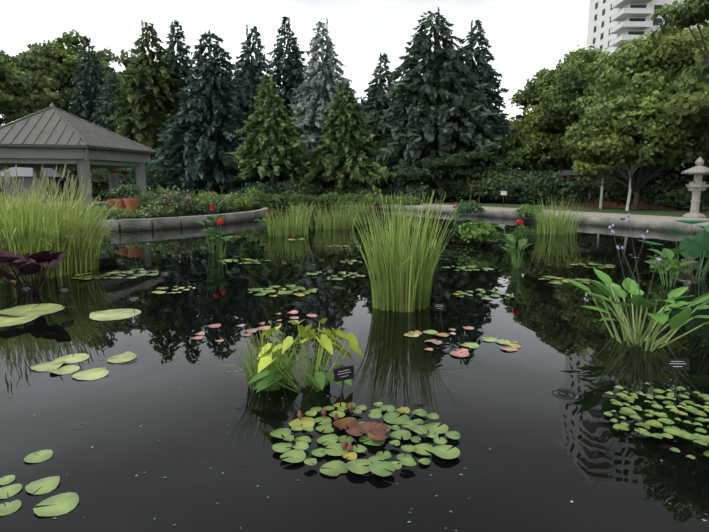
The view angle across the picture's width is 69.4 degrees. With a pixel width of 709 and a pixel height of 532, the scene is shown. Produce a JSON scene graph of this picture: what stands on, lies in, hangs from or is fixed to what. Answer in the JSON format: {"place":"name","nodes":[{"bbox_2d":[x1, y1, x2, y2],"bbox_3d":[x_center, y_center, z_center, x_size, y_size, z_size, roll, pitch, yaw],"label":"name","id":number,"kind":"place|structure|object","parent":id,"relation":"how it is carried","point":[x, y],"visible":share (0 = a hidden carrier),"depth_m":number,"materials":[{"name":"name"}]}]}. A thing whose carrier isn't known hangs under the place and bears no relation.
{"place":"outdoors","nodes":[
{"label":"outdoors","id":0,"kind":"place"},
{"bbox_2d":[0,147,150,205],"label":"gazebo frame","id":1,"kind":"object","parent":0,"point":[84,160],"visible":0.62,"depth_m":24.54,"materials":[{"name":"grey wood"}]},
{"bbox_2d":[0,102,155,151],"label":"gazebo roof","id":2,"kind":"structure","parent":1,"relation":"on","point":[52,124],"depth_m":24.90,"materials":[{"name":"grey metal"}]},
{"bbox_2d":[0,144,155,154],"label":"roof fascia","id":3,"kind":"structure","parent":1,"relation":"attached to","point":[75,146],"depth_m":23.54,"materials":[{"name":"white wood"}]},
{"bbox_2d":[74,168,139,210],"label":"gazebo pots","id":4,"kind":"object","parent":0,"point":[131,203],"visible":0.81,"depth_m":20.96,"materials":[{"name":"orange ceramic"}]},
{"bbox_2d":[71,168,140,198],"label":"gazebo pot plants","id":5,"kind":"object","parent":4,"relation":"in","point":[129,190],"visible":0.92,"depth_m":21.19,"materials":[{"name":"green plant"}]},
{"bbox_2d":[75,208,259,227],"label":"island soil","id":6,"kind":"structure","parent":0,"point":[250,209],"depth_m":23.69,"materials":[{"name":"brown soil"}]},
{"bbox_2d":[8,202,108,207],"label":"gazebo platform","id":7,"kind":"structure","parent":6,"relation":"on","point":[104,203],"depth_m":28.62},
{"bbox_2d":[1,185,269,220],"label":"island shrubs","id":8,"kind":"object","parent":6,"relation":"on","point":[160,202],"visible":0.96,"depth_m":23.22,"materials":[{"name":"green plant"}]},
{"bbox_2d":[77,207,267,231],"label":"island kerb","id":9,"kind":"structure","parent":6,"relation":"on","point":[167,223],"depth_m":20.83,"materials":[{"name":"concrete"}]},
{"bbox_2d":[0,0,589,168],"label":"sky","id":10,"kind":"structure","parent":0,"point":[525,37],"materials":[{"name":"white"}]},
{"bbox_2d":[0,208,708,531],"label":"pond water","id":11,"kind":"structure","parent":0,"point":[551,437],"depth_m":4.38,"materials":[{"name":"black liquid"}]},
{"bbox_2d":[0,164,588,390],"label":"pond reeds","id":12,"kind":"object","parent":11,"relation":"on","point":[401,283],"visible":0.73,"depth_m":9.32,"materials":[{"name":"green plant"}]},
{"bbox_2d":[0,238,708,515],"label":"lily pads","id":13,"kind":"object","parent":11,"relation":"on","point":[375,435],"visible":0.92,"depth_m":3.72,"materials":[{"name":"green plant"}]},
{"bbox_2d":[0,199,708,451],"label":"pond plants","id":14,"kind":"object","parent":11,"relation":"in","point":[695,247],"visible":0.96,"depth_m":5.86,"materials":[{"name":"green plant"}]},
{"bbox_2d":[19,218,689,406],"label":"plant labels","id":15,"kind":"object","parent":11,"relation":"in","point":[342,374],"visible":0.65,"depth_m":4.06,"materials":[{"name":"black plastic"}]},
{"bbox_2d":[34,255,706,530],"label":"floating debris","id":16,"kind":"object","parent":11,"relation":"on","point":[396,483],"visible":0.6,"depth_m":3.09,"materials":[{"name":"beige plant"}]},
{"bbox_2d":[0,195,708,232],"bbox_3d":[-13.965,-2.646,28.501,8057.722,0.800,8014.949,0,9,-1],"label":"ground","id":17,"kind":"structure","parent":0,"point":[680,211],"depth_m":31.75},
{"bbox_2d":[0,56,30,122],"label":"broadleaf tree","id":18,"kind":"object","parent":17,"relation":"on","point":[5,99],"visible":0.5,"depth_m":52.10,"materials":[{"name":"green plant"}]},
{"bbox_2d":[0,70,66,125],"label":"broadleaf tree","id":19,"kind":"object","parent":17,"relation":"on","point":[34,101],"visible":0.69,"depth_m":54.09,"materials":[{"name":"green plant"}]},
{"bbox_2d":[0,43,81,117],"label":"broadleaf tree","id":20,"kind":"object","parent":17,"relation":"on","point":[32,59],"visible":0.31,"depth_m":60.99,"materials":[{"name":"green plant"}]},
{"bbox_2d":[27,29,114,109],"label":"broadleaf tree","id":21,"kind":"object","parent":17,"relation":"on","point":[69,41],"visible":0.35,"depth_m":64.13,"materials":[{"name":"green plant"}]},
{"bbox_2d":[63,38,113,197],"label":"conifer tree","id":22,"kind":"object","parent":17,"relation":"on","point":[87,102],"visible":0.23,"depth_m":57.97,"materials":[{"name":"green plant"}]},
{"bbox_2d":[92,69,132,198],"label":"conifer tree","id":23,"kind":"object","parent":17,"relation":"on","point":[107,110],"visible":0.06,"depth_m":54.50,"materials":[{"name":"green plant"}]},
{"bbox_2d":[89,47,136,95],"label":"broadleaf tree","id":24,"kind":"object","parent":17,"relation":"on","point":[105,57],"visible":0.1,"depth_m":67.16,"materials":[{"name":"green plant"}]},
{"bbox_2d":[69,20,198,200],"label":"conifer tree","id":25,"kind":"object","parent":17,"relation":"on","point":[143,114],"visible":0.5,"depth_m":49.37,"materials":[{"name":"green plant"}]},
{"bbox_2d":[160,20,197,195],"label":"conifer tree","id":26,"kind":"object","parent":17,"relation":"on","point":[181,69],"visible":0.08,"depth_m":52.23,"materials":[{"name":"green plant"}]},
{"bbox_2d":[151,28,283,196],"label":"conifer tree","id":27,"kind":"object","parent":17,"relation":"on","point":[204,145],"visible":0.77,"depth_m":46.70,"materials":[{"name":"green plant"}]},
{"bbox_2d":[226,60,239,80],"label":"conifer tree","id":28,"kind":"object","parent":17,"relation":"on","point":[230,72],"depth_m":56.17,"materials":[{"name":"green plant"}]},
{"bbox_2d":[188,24,292,194],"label":"conifer tree","id":29,"kind":"object","parent":17,"relation":"on","point":[249,74],"visible":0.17,"depth_m":51.57,"materials":[{"name":"green plant"}]},
{"bbox_2d":[1,167,506,204],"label":"path signs","id":30,"kind":"object","parent":17,"relation":"on","point":[26,173],"visible":0.54,"depth_m":40.66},
{"bbox_2d":[230,74,310,185],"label":"conifer tree","id":31,"kind":"object","parent":17,"relation":"on","point":[271,149],"visible":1,"depth_m":42.65,"materials":[{"name":"green plant"}]},
{"bbox_2d":[265,16,324,192],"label":"conifer tree","id":32,"kind":"object","parent":17,"relation":"on","point":[288,72],"visible":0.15,"depth_m":53.43,"materials":[{"name":"green plant"}]},
{"bbox_2d":[283,18,370,188],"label":"conifer tree","id":33,"kind":"object","parent":17,"relation":"on","point":[324,82],"visible":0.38,"depth_m":49.49,"materials":[{"name":"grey plant"}]},
{"bbox_2d":[291,81,401,192],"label":"conifer tree","id":34,"kind":"object","parent":17,"relation":"on","point":[345,145],"visible":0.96,"depth_m":44.03,"materials":[{"name":"green plant"}]},
{"bbox_2d":[0,163,708,208],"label":"shore shrubs","id":35,"kind":"object","parent":17,"relation":"on","point":[533,185],"visible":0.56,"depth_m":38.40,"materials":[{"name":"green plant"}]},
{"bbox_2d":[355,52,399,140],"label":"conifer tree","id":36,"kind":"object","parent":17,"relation":"on","point":[375,91],"visible":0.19,"depth_m":51.02,"materials":[{"name":"green plant"}]},
{"bbox_2d":[331,74,479,201],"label":"conifer tree","id":37,"kind":"object","parent":17,"relation":"on","point":[420,119],"visible":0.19,"depth_m":45.91,"materials":[{"name":"green plant"}]},
{"bbox_2d":[395,157,455,201],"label":"tree","id":38,"kind":"object","parent":17,"relation":"on","point":[424,173],"visible":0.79,"depth_m":41.55,"materials":[{"name":"green plant"}]},
{"bbox_2d":[359,7,530,201],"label":"conifer tree","id":39,"kind":"object","parent":17,"relation":"on","point":[460,108],"visible":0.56,"depth_m":46.04,"materials":[{"name":"green plant"}]},
{"bbox_2d":[431,150,494,201],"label":"tree","id":40,"kind":"object","parent":17,"relation":"on","point":[453,161],"visible":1,"depth_m":40.74,"materials":[{"name":"green plant"}]},
{"bbox_2d":[265,204,708,232],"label":"pond kerb","id":41,"kind":"structure","parent":17,"relation":"on","point":[638,223],"depth_m":22.55,"materials":[{"name":"concrete"}]},
{"bbox_2d":[458,20,530,172],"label":"conifer tree","id":42,"kind":"object","parent":17,"relation":"on","point":[484,70],"visible":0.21,"depth_m":51.48,"materials":[{"name":"green plant"}]},
{"bbox_2d":[477,163,528,174],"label":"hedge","id":43,"kind":"object","parent":17,"relation":"on","point":[489,166],"visible":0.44,"depth_m":43.45,"materials":[{"name":"green plant"}]},
{"bbox_2d":[495,135,520,165],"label":"broadleaf tree","id":44,"kind":"object","parent":17,"relation":"on","point":[509,159],"visible":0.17,"depth_m":46.90,"materials":[{"name":"green plant"}]},
{"bbox_2d":[499,116,537,167],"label":"broadleaf tree","id":45,"kind":"object","parent":17,"relation":"on","point":[519,135],"visible":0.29,"depth_m":56.21,"materials":[{"name":"green plant"}]},
{"bbox_2d":[521,131,541,142],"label":"broadleaf tree","id":46,"kind":"object","parent":17,"relation":"on","point":[526,140],"visible":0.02,"depth_m":50.23,"materials":[{"name":"green plant"}]},
{"bbox_2d":[501,142,564,171],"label":"broadleaf tree","id":47,"kind":"object","parent":17,"relation":"on","point":[538,164],"visible":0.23,"depth_m":45.50,"materials":[{"name":"green plant"}]},
{"bbox_2d":[508,67,573,169],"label":"broadleaf tree","id":48,"kind":"object","parent":17,"relation":"on","point":[519,98],"visible":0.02,"depth_m":44.64,"materials":[{"name":"green plant"}]},
{"bbox_2d":[520,121,604,202],"bbox_3d":[17.471,-8.437,40.764,8.589,6.819,9.418,0,9,-1],"label":"broadleaf tree","id":49,"kind":"object","parent":17,"relation":"on","point":[546,146],"visible":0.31,"depth_m":39.90,"materials":[{"name":"green plant"}]},
{"bbox_2d":[519,37,636,139],"bbox_3d":[19.294,-10.944,39.023,12.944,12.339,11.971,8,12,41],"label":"broadleaf tree","id":50,"kind":"object","parent":17,"relation":"on","point":[583,58],"visible":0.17,"depth_m":37.82,"materials":[{"name":"green plant"}]},
{"bbox_2d":[570,153,641,208],"bbox_3d":[14.896,-5.120,30.360,4.087,3.507,3.496,3,10,20],"label":"birch tree","id":51,"kind":"object","parent":17,"relation":"on","point":[584,165],"visible":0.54,"depth_m":29.79,"materials":[{"name":"green plant"}]},
{"bbox_2d":[560,167,680,209],"bbox_3d":[16.658,-4.967,32.767,1.000,2.450,7.370,-7,11,-36],"label":"wood fence","id":52,"kind":"object","parent":17,"relation":"on","point":[595,203],"visible":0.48,"depth_m":33.25,"materials":[{"name":"brown wood"}]},
{"bbox_2d":[537,24,708,205],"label":"broadleaf tree","id":53,"kind":"object","parent":17,"relation":"on","point":[561,107],"visible":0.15,"depth_m":34.43,"materials":[{"name":"green plant"}]},
{"bbox_2d":[598,140,666,210],"bbox_3d":[15.341,-5.074,28.617,3.185,3.976,3.988,4,10,22],"label":"birch tree","id":54,"kind":"object","parent":17,"relation":"on","point":[645,153],"visible":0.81,"depth_m":27.51,"materials":[{"name":"green plant"}]},
{"bbox_2d":[560,92,707,209],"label":"broadleaf tree","id":55,"kind":"object","parent":17,"relation":"on","point":[594,133],"visible":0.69,"depth_m":27.70,"materials":[{"name":"green plant"}]},
{"bbox_2d":[569,23,708,207],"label":"broadleaf tree","id":56,"kind":"object","parent":17,"relation":"on","point":[675,59],"visible":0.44,"depth_m":28.64,"materials":[{"name":"green plant"}]},
{"bbox_2d":[603,153,681,177],"bbox_3d":[16.545,-5.125,29.826,4.207,3.690,3.850,4,10,26],"label":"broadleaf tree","id":57,"kind":"object","parent":17,"relation":"on","point":[661,162],"visible":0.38,"depth_m":28.68,"materials":[{"name":"green plant"}]},
{"bbox_2d":[586,0,708,164],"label":"high-rise building","id":58,"kind":"structure","parent":17,"relation":"on","point":[613,25],"depth_m":128.69,"materials":[{"name":"white concrete"}]},
{"bbox_2d":[605,53,708,167],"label":"broadleaf tree","id":59,"kind":"object","parent":17,"relation":"on","point":[688,90],"visible":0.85,"depth_m":24.95,"materials":[{"name":"green plant"}]},
{"bbox_2d":[635,138,693,207],"bbox_3d":[20.953,-7.430,32.884,9.950,7.285,9.188,0,9,-1],"label":"broadleaf tree","id":60,"kind":"object","parent":17,"relation":"on","point":[685,166],"depth_m":32.24,"materials":[{"name":"green plant"}]},
{"bbox_2d":[637,123,708,177],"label":"broadleaf tree","id":61,"kind":"object","parent":17,"relation":"on","point":[689,150],"visible":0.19,"depth_m":26.74,"materials":[{"name":"green plant"}]},
{"bbox_2d":[651,0,708,70],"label":"broadleaf tree","id":62,"kind":"object","parent":17,"relation":"on","point":[695,12],"visible":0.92,"depth_m":21.76,"materials":[{"name":"green plant"}]},
{"bbox_2d":[414,204,708,222],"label":"shore path","id":63,"kind":"structure","parent":0,"point":[644,217],"depth_m":23.57,"materials":[{"name":"grey concrete"}]},
{"bbox_2d":[681,157,708,217],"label":"stone lantern","id":64,"kind":"object","parent":63,"relation":"on","point":[697,185],"visible":1,"depth_m":21.70,"materials":[{"name":"stone"}]}
]}

